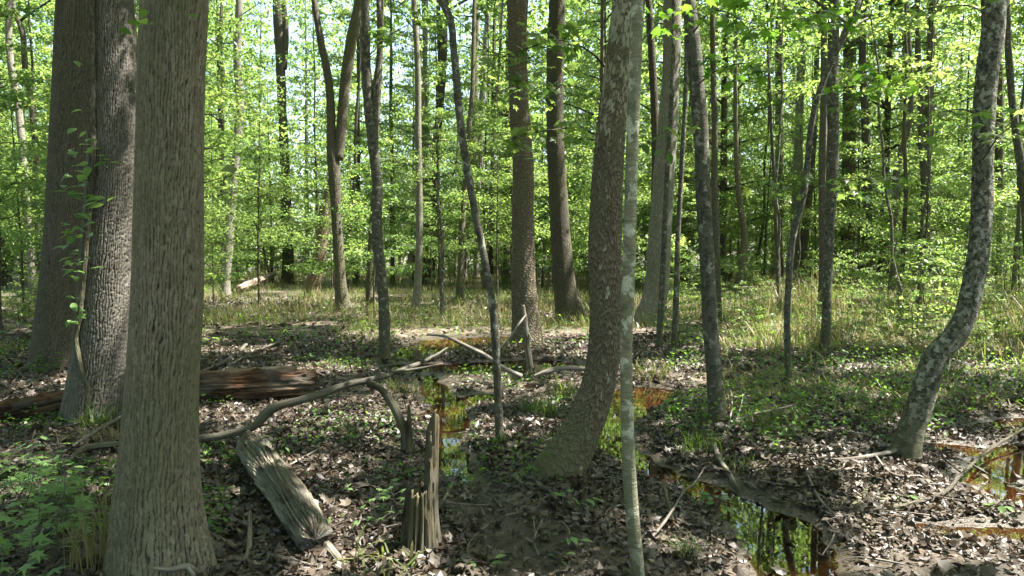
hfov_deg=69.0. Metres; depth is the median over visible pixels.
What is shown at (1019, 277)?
leafy shrub
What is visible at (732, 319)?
leafy shrub
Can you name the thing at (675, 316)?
stem beside grey tree
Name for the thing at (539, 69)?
slim tree
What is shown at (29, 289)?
leafy shrub
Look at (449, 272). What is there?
young tree
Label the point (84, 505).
seedling
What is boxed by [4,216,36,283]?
young tree
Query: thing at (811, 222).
young tree
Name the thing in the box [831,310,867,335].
leafy shrub
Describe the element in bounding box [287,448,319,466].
litter twig
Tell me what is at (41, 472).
seedling
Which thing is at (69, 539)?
bark slab
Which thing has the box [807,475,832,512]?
whitened stick
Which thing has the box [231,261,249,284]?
leafy shrub
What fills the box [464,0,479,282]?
pale poplar tree
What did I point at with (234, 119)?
tall tree
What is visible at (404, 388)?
grass tuft
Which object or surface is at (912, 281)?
leafy shrub
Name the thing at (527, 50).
slim tree
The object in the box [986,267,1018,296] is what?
leafy shrub
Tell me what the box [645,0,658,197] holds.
black fork tree
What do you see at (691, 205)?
young tree
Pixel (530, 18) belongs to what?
slim tree
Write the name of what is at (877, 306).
leafy shrub
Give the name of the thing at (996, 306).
leafy shrub
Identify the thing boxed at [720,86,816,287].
young tree
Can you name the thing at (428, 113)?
slim tree
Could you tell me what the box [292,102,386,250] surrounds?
young tree
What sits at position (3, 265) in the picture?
tall tree
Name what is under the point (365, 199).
young tree
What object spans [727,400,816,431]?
grass tuft
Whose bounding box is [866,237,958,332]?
leafy shrub
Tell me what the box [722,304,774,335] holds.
leafy shrub
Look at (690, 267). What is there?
leafy shrub
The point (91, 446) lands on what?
thick stick
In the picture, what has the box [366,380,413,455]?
arching root
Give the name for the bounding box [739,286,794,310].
dead branch
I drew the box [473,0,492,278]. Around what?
pale slim tree
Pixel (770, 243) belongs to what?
young tree
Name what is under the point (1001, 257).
leafy shrub
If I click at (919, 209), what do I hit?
young tree
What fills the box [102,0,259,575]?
broad tree
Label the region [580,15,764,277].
tall tree
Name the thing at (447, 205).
tall tree
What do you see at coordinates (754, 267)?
leafy shrub
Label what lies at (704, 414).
ground cover
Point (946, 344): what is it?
crooked tree
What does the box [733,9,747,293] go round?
twisting thin tree
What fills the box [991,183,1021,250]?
young tree
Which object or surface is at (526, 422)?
bank twig
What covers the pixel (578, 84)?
tall tree
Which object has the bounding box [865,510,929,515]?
twig
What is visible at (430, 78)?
slim tree
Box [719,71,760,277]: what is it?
slim tree
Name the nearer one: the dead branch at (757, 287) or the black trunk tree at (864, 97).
the dead branch at (757, 287)
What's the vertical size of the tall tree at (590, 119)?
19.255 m
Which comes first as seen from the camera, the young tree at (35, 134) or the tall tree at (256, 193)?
the young tree at (35, 134)
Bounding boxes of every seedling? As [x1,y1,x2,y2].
[0,429,73,506]
[0,432,52,477]
[0,450,66,489]
[0,453,70,519]
[0,454,85,514]
[0,466,67,556]
[0,503,98,575]
[0,510,54,575]
[5,451,94,499]
[9,493,97,562]
[13,351,66,371]
[33,476,96,536]
[47,493,91,521]
[290,438,322,445]
[343,477,409,530]
[360,502,387,515]
[374,481,455,512]
[455,554,505,575]
[549,552,574,564]
[552,489,602,513]
[553,533,591,549]
[689,490,736,514]
[891,491,918,500]
[984,496,1022,514]
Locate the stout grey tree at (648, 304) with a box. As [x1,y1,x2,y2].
[634,0,681,324]
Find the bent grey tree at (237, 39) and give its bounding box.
[218,0,243,297]
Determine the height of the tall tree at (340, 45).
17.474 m
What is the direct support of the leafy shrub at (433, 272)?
on the ground at (840, 547)
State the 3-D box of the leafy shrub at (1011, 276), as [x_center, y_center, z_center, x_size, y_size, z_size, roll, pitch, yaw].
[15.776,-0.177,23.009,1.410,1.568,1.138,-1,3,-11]
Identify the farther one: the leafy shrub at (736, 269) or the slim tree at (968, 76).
the slim tree at (968, 76)
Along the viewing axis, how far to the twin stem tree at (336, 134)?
19.03 m
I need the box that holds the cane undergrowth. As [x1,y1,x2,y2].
[728,266,1023,372]
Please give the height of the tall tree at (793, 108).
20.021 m
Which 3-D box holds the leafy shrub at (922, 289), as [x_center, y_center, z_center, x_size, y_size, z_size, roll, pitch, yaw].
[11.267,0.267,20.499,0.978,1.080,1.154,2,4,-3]
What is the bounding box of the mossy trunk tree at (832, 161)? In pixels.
[819,0,839,351]
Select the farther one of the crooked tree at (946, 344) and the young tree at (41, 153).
the young tree at (41, 153)
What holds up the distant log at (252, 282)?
on the ground at (840, 547)
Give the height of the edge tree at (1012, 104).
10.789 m
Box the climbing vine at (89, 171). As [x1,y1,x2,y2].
[53,0,122,421]
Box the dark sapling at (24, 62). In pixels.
[12,0,50,283]
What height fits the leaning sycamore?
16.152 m
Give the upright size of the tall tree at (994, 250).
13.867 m
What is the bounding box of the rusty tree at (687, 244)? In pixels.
[680,0,698,284]
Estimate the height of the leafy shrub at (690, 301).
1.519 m
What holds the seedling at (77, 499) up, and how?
on the ground at (840, 547)
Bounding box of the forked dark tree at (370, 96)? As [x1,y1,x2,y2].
[361,0,461,359]
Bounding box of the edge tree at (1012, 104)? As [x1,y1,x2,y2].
[1004,2,1023,255]
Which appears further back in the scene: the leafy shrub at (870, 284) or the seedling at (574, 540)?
the leafy shrub at (870, 284)
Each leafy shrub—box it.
[1,266,37,301]
[2,293,34,329]
[8,271,38,315]
[16,289,36,304]
[16,313,32,328]
[201,270,221,347]
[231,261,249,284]
[270,274,286,283]
[291,256,307,282]
[296,255,322,283]
[398,252,422,283]
[426,270,438,288]
[444,266,464,287]
[493,254,510,288]
[577,254,588,285]
[642,272,702,335]
[663,301,696,330]
[668,251,700,305]
[671,244,700,294]
[680,280,700,299]
[695,301,741,330]
[698,253,764,320]
[721,283,742,309]
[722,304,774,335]
[730,293,775,333]
[732,281,760,297]
[736,264,768,293]
[744,248,766,280]
[746,294,778,311]
[748,279,774,301]
[765,276,796,308]
[790,299,841,331]
[793,259,834,300]
[797,250,849,297]
[811,249,843,281]
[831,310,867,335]
[832,258,860,294]
[833,243,881,288]
[834,249,876,295]
[834,283,872,318]
[842,294,899,331]
[848,321,891,347]
[853,270,885,296]
[856,239,957,330]
[859,263,892,298]
[862,286,892,305]
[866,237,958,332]
[875,302,939,351]
[879,249,918,286]
[884,271,929,316]
[888,303,915,323]
[889,250,932,287]
[893,269,926,295]
[906,281,941,305]
[911,256,950,294]
[925,248,997,307]
[927,245,991,302]
[936,277,1014,340]
[941,265,964,299]
[943,247,990,291]
[954,242,1023,308]
[966,319,999,348]
[970,292,1015,339]
[980,297,1018,321]
[983,285,1005,301]
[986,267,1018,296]
[991,250,1023,282]
[1003,259,1023,297]
[1006,252,1023,305]
[1010,253,1023,302]
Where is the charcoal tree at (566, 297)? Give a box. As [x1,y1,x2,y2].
[546,0,585,320]
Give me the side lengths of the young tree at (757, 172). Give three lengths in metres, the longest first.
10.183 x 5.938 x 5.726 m
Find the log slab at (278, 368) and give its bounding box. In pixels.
[220,366,297,372]
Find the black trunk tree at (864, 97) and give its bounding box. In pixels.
[858,3,873,287]
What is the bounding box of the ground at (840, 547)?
[0,253,1023,575]
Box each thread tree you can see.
[208,0,334,266]
[255,0,412,288]
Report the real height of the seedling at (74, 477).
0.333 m
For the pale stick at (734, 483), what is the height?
0.194 m
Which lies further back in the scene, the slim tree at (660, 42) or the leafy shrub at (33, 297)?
the slim tree at (660, 42)
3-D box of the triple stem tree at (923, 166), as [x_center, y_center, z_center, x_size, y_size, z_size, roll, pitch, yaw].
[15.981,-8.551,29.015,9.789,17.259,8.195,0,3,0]
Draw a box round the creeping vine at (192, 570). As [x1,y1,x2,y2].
[117,512,199,575]
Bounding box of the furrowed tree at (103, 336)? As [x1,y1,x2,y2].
[58,0,136,424]
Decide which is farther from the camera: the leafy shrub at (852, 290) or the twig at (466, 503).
the leafy shrub at (852, 290)
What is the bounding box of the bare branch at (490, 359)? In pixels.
[426,334,522,377]
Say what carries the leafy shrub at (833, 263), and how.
on the ground at (840, 547)
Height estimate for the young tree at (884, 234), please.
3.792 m
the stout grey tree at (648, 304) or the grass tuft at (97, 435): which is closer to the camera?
the grass tuft at (97, 435)
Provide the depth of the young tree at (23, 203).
14.47 m
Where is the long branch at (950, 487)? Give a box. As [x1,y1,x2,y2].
[820,427,1023,523]
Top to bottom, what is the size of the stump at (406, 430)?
0.499 m
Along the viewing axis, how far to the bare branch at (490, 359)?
8.98 m
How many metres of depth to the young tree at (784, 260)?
41.71 m
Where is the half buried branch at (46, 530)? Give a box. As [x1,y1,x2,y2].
[14,525,107,533]
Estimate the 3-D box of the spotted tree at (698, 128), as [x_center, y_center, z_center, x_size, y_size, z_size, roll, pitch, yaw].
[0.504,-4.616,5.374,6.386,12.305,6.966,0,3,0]
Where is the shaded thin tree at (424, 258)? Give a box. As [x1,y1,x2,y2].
[396,0,471,278]
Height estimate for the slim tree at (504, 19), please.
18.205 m
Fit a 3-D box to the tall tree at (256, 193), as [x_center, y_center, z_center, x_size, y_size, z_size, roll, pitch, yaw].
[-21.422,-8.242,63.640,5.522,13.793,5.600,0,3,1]
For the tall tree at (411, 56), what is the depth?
32.55 m
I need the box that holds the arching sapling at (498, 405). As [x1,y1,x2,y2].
[437,0,503,443]
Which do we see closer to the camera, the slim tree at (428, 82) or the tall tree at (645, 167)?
the slim tree at (428, 82)
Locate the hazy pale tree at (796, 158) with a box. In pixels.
[790,0,805,282]
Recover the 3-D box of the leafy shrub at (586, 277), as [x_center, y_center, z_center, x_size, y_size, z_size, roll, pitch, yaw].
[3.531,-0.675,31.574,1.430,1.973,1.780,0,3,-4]
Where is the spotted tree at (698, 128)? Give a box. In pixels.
[641,0,817,423]
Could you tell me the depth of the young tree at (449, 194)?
23.90 m
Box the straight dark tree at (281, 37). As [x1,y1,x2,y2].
[273,0,294,284]
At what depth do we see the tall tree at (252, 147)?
57.94 m
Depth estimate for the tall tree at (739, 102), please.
51.05 m
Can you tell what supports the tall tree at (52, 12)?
on the ground at (840, 547)
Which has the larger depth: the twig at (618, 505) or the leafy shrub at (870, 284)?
the leafy shrub at (870, 284)
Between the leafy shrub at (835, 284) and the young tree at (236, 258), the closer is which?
the young tree at (236, 258)
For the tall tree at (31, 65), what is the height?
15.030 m
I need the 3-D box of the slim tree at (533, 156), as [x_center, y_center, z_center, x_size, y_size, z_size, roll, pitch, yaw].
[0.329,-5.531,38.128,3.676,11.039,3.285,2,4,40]
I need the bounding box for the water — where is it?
[379,336,1023,575]
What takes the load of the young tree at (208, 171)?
on the ground at (840, 547)
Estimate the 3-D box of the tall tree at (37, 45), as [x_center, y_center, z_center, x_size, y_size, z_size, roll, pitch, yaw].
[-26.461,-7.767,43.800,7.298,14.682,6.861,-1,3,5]
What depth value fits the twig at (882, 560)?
3.90 m
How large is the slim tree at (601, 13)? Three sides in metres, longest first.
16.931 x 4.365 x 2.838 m
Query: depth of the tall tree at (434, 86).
62.22 m
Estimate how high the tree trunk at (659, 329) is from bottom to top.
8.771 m
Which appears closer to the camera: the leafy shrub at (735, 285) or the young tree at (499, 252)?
the leafy shrub at (735, 285)
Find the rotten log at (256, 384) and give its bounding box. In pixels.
[199,368,317,401]
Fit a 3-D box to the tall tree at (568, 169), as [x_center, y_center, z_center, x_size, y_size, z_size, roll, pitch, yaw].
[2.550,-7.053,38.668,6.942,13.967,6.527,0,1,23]
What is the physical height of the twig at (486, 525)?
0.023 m
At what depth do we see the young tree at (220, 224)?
32.96 m
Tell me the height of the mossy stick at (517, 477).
0.080 m
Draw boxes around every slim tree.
[0,59,46,282]
[1,52,40,278]
[31,0,54,41]
[207,19,232,277]
[207,45,245,70]
[208,58,298,282]
[251,0,361,224]
[299,53,366,274]
[347,7,388,189]
[382,41,455,147]
[386,3,443,252]
[398,33,451,147]
[405,0,546,299]
[430,7,480,280]
[447,3,508,243]
[448,0,545,289]
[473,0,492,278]
[473,13,541,118]
[488,0,575,76]
[496,45,580,287]
[496,96,546,174]
[498,2,545,97]
[530,0,661,100]
[604,0,683,58]
[683,0,820,291]
[710,5,721,325]
[718,12,757,274]
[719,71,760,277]
[721,0,863,311]
[738,0,816,280]
[747,0,848,290]
[773,8,870,282]
[781,105,841,277]
[788,24,856,141]
[806,0,970,305]
[807,0,971,318]
[817,0,826,314]
[849,1,1023,307]
[860,62,915,154]
[871,31,971,280]
[900,99,969,206]
[922,35,1022,287]
[939,2,1007,271]
[945,31,1023,135]
[947,4,1005,116]
[948,0,1023,301]
[999,5,1023,106]
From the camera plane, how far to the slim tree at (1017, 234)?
21.73 m
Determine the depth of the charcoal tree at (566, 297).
17.08 m
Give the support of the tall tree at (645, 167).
on the ground at (840, 547)
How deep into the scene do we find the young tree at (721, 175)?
27.96 m
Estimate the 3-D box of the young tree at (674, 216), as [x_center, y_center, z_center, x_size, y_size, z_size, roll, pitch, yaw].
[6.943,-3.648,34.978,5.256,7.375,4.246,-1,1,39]
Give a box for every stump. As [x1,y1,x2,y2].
[399,410,441,558]
[400,405,413,454]
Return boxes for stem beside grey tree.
[671,29,687,349]
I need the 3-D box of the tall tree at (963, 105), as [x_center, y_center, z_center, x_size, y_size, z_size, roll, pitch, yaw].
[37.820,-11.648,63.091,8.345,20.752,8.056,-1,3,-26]
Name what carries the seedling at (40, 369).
on the ground at (840, 547)
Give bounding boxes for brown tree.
[304,4,353,295]
[836,0,856,283]
[994,54,1003,283]
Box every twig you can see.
[37,510,100,549]
[216,544,268,560]
[219,556,309,564]
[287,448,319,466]
[366,523,400,538]
[442,462,472,504]
[443,500,491,504]
[467,523,488,562]
[470,490,501,506]
[505,417,533,429]
[505,489,557,515]
[525,510,547,555]
[603,504,624,521]
[642,466,705,546]
[679,537,708,544]
[719,388,795,443]
[757,479,786,484]
[822,517,834,554]
[831,557,906,565]
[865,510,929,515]
[886,528,896,539]
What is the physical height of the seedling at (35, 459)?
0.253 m
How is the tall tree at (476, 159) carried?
on the ground at (840, 547)
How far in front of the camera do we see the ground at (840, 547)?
5.49 m
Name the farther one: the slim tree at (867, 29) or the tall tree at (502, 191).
the tall tree at (502, 191)
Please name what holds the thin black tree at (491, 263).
on the ground at (840, 547)
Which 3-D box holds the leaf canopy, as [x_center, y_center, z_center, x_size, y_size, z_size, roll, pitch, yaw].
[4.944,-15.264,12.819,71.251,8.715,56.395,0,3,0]
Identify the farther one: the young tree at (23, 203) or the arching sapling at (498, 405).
the young tree at (23, 203)
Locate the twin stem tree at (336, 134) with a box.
[311,0,360,311]
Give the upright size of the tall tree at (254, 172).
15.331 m
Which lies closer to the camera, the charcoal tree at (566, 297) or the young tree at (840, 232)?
the charcoal tree at (566, 297)
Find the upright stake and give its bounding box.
[521,305,533,368]
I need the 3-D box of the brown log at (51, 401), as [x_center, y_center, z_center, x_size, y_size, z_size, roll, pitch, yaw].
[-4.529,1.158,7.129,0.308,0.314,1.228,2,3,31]
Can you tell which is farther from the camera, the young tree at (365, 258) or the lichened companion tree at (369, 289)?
the young tree at (365, 258)
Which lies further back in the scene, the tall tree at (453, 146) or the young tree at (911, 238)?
the tall tree at (453, 146)
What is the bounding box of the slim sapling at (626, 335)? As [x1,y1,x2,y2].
[620,0,717,575]
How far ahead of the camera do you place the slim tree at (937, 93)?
31.69 m
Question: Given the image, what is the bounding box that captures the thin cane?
[500,314,525,348]
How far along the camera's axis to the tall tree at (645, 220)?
31.35 m
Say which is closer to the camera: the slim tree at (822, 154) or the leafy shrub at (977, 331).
the leafy shrub at (977, 331)
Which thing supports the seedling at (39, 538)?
on the ground at (840, 547)
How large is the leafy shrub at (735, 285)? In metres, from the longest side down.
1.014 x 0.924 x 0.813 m
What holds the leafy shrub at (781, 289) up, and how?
on the ground at (840, 547)
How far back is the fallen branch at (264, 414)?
5.98 m
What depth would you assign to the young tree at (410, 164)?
32.50 m
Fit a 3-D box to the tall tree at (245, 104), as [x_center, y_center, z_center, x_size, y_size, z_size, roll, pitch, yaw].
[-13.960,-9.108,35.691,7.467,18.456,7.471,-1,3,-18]
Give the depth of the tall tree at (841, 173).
56.77 m
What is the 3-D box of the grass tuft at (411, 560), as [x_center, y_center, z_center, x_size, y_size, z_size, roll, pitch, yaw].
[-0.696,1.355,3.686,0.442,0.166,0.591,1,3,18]
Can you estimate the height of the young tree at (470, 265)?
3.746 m
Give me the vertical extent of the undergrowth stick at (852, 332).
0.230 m
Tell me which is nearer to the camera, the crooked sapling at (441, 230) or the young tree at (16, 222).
the crooked sapling at (441, 230)
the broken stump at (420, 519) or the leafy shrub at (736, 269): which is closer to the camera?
the broken stump at (420, 519)
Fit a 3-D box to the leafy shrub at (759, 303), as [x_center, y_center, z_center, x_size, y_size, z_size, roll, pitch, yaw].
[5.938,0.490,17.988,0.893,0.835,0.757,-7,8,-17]
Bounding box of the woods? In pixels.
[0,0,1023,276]
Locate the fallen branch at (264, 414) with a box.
[199,345,447,441]
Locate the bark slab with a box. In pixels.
[35,534,91,553]
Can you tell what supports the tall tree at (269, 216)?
on the ground at (840, 547)
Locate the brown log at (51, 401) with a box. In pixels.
[0,389,63,422]
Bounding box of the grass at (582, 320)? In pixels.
[0,265,1023,438]
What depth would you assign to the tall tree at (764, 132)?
62.05 m
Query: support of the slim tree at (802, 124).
on the ground at (840, 547)
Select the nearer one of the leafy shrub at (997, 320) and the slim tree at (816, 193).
the leafy shrub at (997, 320)
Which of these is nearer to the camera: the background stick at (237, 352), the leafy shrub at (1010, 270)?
the background stick at (237, 352)
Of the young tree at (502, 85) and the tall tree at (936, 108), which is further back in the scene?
the tall tree at (936, 108)
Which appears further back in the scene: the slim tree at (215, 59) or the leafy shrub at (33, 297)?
the slim tree at (215, 59)
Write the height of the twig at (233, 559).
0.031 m
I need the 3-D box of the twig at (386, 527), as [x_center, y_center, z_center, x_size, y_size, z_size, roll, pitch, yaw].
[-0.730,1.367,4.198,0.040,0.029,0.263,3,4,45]
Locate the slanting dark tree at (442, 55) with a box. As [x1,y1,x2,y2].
[422,0,467,285]
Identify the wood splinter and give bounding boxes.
[316,538,351,574]
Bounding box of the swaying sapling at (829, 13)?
[717,0,951,387]
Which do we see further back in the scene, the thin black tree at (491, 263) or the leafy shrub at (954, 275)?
the thin black tree at (491, 263)
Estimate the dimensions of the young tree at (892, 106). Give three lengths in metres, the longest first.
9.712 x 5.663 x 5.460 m
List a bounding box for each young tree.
[0,0,50,332]
[0,54,49,315]
[0,75,49,286]
[0,82,49,237]
[0,147,35,288]
[0,153,224,249]
[4,114,48,198]
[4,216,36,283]
[5,121,45,246]
[13,0,304,228]
[16,96,49,238]
[28,219,42,277]
[204,0,316,220]
[204,31,272,221]
[204,69,330,306]
[204,82,299,302]
[204,107,248,236]
[204,138,271,286]
[204,147,256,296]
[204,163,277,276]
[204,174,269,283]
[205,186,255,257]
[238,185,281,274]
[247,141,395,304]
[253,94,388,294]
[254,218,295,284]
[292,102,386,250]
[296,231,311,277]
[304,137,447,309]
[342,130,410,248]
[343,97,441,287]
[345,162,415,264]
[360,221,389,278]
[386,110,491,297]
[398,182,473,290]
[427,69,549,298]
[428,65,588,295]
[435,208,472,276]
[445,114,504,237]
[467,222,498,274]
[471,207,503,276]
[472,88,569,233]
[472,197,537,255]
[493,194,546,264]
[494,149,580,262]
[498,183,574,285]
[534,166,587,273]
[535,46,695,251]
[535,122,673,283]
[535,180,581,277]
[571,205,644,273]
[572,175,622,283]
[575,189,637,269]
[579,219,646,270]
[636,208,680,271]
[637,153,697,251]
[637,175,648,271]
[639,195,698,278]
[640,71,778,239]
[641,167,747,279]
[692,136,757,240]
[695,122,788,280]
[719,100,800,255]
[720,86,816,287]
[720,182,798,271]
[726,179,784,253]
[735,190,788,276]
[747,180,813,263]
[769,204,817,264]
[783,134,855,279]
[796,187,863,266]
[802,98,938,289]
[809,92,911,279]
[834,181,941,305]
[834,194,898,269]
[835,45,1018,303]
[855,143,919,248]
[860,105,937,276]
[872,166,958,274]
[888,195,958,264]
[889,188,953,275]
[890,154,959,252]
[900,123,1004,274]
[908,119,968,275]
[916,172,1009,279]
[930,82,1023,279]
[934,160,1023,268]
[942,101,1023,291]
[990,194,1022,272]
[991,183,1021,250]
[991,191,1022,266]
[994,143,1023,236]
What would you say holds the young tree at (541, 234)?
on the ground at (840, 547)
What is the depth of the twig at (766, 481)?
5.21 m
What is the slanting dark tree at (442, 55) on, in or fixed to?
on the ground at (840, 547)
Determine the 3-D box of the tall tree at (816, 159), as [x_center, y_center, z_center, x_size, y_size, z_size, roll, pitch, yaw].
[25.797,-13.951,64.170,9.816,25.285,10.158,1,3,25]
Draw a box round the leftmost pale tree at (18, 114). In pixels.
[5,0,36,301]
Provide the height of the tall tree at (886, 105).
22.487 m
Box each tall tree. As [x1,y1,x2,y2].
[0,0,42,270]
[0,0,49,285]
[0,0,53,200]
[0,0,54,226]
[0,0,54,268]
[0,1,32,266]
[3,3,53,201]
[3,35,52,252]
[204,0,274,227]
[204,0,301,248]
[205,0,297,254]
[211,78,311,282]
[213,0,310,275]
[229,68,278,268]
[238,102,279,248]
[238,121,292,269]
[248,0,426,284]
[262,0,346,266]
[303,29,397,260]
[309,68,388,254]
[362,38,458,277]
[363,0,498,249]
[380,2,493,284]
[384,83,414,264]
[399,33,455,237]
[411,111,495,267]
[414,0,589,285]
[431,0,570,276]
[431,55,489,266]
[441,46,503,248]
[448,3,534,267]
[493,0,719,240]
[501,33,587,266]
[533,49,573,267]
[537,0,625,272]
[537,0,686,260]
[537,45,638,256]
[538,3,623,269]
[542,0,651,223]
[566,0,762,246]
[569,32,642,241]
[573,41,698,257]
[575,4,693,232]
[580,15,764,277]
[639,0,847,286]
[639,4,775,230]
[673,35,757,249]
[677,3,767,235]
[718,0,839,278]
[727,0,841,255]
[730,41,789,263]
[744,0,860,241]
[784,2,949,279]
[784,10,842,268]
[786,58,880,270]
[787,0,1007,284]
[837,0,1023,236]
[838,0,1008,275]
[838,16,908,236]
[877,3,968,233]
[889,30,1005,272]
[899,1,1023,269]
[923,3,971,235]
[935,33,973,231]
[944,4,1023,240]
[948,66,1021,274]
[952,0,1023,265]
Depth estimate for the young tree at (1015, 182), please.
39.78 m
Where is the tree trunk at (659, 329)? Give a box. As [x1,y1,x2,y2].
[655,0,674,349]
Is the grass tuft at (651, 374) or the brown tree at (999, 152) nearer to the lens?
the grass tuft at (651, 374)
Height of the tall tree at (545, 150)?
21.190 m
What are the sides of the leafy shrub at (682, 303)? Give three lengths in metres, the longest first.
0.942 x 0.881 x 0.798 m
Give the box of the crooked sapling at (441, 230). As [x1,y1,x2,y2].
[362,108,510,320]
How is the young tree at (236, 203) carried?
on the ground at (840, 547)
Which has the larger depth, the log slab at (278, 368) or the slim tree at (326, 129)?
the slim tree at (326, 129)
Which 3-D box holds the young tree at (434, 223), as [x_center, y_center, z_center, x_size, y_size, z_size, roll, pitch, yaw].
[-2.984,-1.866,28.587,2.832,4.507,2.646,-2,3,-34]
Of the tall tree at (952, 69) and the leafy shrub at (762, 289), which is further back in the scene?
the tall tree at (952, 69)
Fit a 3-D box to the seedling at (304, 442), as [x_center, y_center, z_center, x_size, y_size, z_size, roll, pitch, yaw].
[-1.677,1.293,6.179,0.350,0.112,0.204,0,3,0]
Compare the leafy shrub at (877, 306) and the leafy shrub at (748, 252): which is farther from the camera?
the leafy shrub at (748, 252)
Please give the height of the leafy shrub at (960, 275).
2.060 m
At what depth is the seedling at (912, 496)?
4.91 m
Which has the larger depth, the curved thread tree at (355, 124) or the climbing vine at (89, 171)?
the curved thread tree at (355, 124)
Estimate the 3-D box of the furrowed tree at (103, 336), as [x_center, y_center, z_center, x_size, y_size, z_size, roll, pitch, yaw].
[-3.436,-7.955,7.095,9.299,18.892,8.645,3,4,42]
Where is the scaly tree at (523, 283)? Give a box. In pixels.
[507,0,544,347]
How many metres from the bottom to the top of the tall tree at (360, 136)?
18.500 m
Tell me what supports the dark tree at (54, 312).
on the ground at (840, 547)
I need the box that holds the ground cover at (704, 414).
[0,280,1023,541]
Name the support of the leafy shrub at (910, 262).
on the ground at (840, 547)
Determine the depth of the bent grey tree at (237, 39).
25.34 m
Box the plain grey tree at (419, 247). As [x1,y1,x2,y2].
[411,0,422,311]
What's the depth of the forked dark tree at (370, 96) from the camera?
11.26 m
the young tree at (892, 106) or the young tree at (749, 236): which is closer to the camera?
the young tree at (749, 236)
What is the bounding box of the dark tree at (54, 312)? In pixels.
[25,0,86,371]
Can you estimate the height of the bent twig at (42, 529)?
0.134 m
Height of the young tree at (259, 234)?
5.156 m
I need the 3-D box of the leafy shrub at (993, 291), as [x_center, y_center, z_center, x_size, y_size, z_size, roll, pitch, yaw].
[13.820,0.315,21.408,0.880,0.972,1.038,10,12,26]
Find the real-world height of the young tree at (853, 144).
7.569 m
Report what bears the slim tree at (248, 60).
on the ground at (840, 547)
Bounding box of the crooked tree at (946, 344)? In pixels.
[881,0,1023,462]
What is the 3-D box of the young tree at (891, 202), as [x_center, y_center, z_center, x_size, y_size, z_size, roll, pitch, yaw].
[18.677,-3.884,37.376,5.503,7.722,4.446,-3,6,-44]
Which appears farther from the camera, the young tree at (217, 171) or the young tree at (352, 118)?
the young tree at (352, 118)
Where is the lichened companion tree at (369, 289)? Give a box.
[365,0,383,305]
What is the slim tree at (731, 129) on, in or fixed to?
on the ground at (840, 547)
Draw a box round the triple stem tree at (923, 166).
[915,0,936,288]
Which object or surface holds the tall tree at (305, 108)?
on the ground at (840, 547)
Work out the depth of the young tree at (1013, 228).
28.02 m
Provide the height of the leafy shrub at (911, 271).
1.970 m
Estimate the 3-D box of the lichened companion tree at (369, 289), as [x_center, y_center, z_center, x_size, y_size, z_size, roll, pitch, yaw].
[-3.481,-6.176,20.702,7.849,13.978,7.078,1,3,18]
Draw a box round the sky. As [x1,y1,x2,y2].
[0,0,1023,252]
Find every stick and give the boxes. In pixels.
[57,415,120,455]
[67,441,118,460]
[202,343,247,371]
[209,531,238,548]
[222,341,280,369]
[244,513,251,559]
[515,474,555,492]
[533,365,584,377]
[662,481,676,530]
[711,443,744,496]
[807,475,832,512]
[840,318,865,342]
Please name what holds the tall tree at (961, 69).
on the ground at (840, 547)
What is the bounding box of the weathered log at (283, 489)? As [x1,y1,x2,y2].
[236,429,332,553]
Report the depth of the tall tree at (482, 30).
45.12 m
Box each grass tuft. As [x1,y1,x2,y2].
[48,481,111,574]
[55,422,119,445]
[58,400,121,430]
[330,522,429,575]
[372,376,423,396]
[488,429,519,445]
[508,389,567,416]
[542,372,578,402]
[632,357,682,383]
[656,526,713,559]
[673,422,733,456]
[710,449,770,474]
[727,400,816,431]
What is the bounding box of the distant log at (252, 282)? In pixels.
[231,271,276,292]
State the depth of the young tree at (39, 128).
18.39 m
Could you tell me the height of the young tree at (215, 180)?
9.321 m
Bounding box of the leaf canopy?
[4,0,1023,45]
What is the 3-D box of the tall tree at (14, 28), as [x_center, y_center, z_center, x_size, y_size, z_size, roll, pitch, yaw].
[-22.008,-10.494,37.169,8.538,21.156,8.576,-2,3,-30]
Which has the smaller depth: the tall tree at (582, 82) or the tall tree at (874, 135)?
the tall tree at (874, 135)
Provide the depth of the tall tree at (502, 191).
33.48 m
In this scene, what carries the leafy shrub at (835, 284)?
on the ground at (840, 547)
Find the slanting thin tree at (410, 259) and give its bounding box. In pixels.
[404,0,437,287]
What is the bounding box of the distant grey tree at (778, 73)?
[775,4,784,276]
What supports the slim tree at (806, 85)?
on the ground at (840, 547)
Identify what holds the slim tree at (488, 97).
on the ground at (840, 547)
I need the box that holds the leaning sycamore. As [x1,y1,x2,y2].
[431,0,630,482]
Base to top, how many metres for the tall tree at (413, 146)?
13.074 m
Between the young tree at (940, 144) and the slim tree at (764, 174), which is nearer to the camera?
the slim tree at (764, 174)
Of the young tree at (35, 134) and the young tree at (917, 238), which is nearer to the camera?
the young tree at (35, 134)
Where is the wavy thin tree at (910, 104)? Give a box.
[889,0,920,289]
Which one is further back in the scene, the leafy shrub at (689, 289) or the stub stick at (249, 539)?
the leafy shrub at (689, 289)
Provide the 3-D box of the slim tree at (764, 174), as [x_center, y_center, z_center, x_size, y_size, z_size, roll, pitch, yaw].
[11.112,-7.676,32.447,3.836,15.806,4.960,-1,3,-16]
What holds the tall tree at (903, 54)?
on the ground at (840, 547)
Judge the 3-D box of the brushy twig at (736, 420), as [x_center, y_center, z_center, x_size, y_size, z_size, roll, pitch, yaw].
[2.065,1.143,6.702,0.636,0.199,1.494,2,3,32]

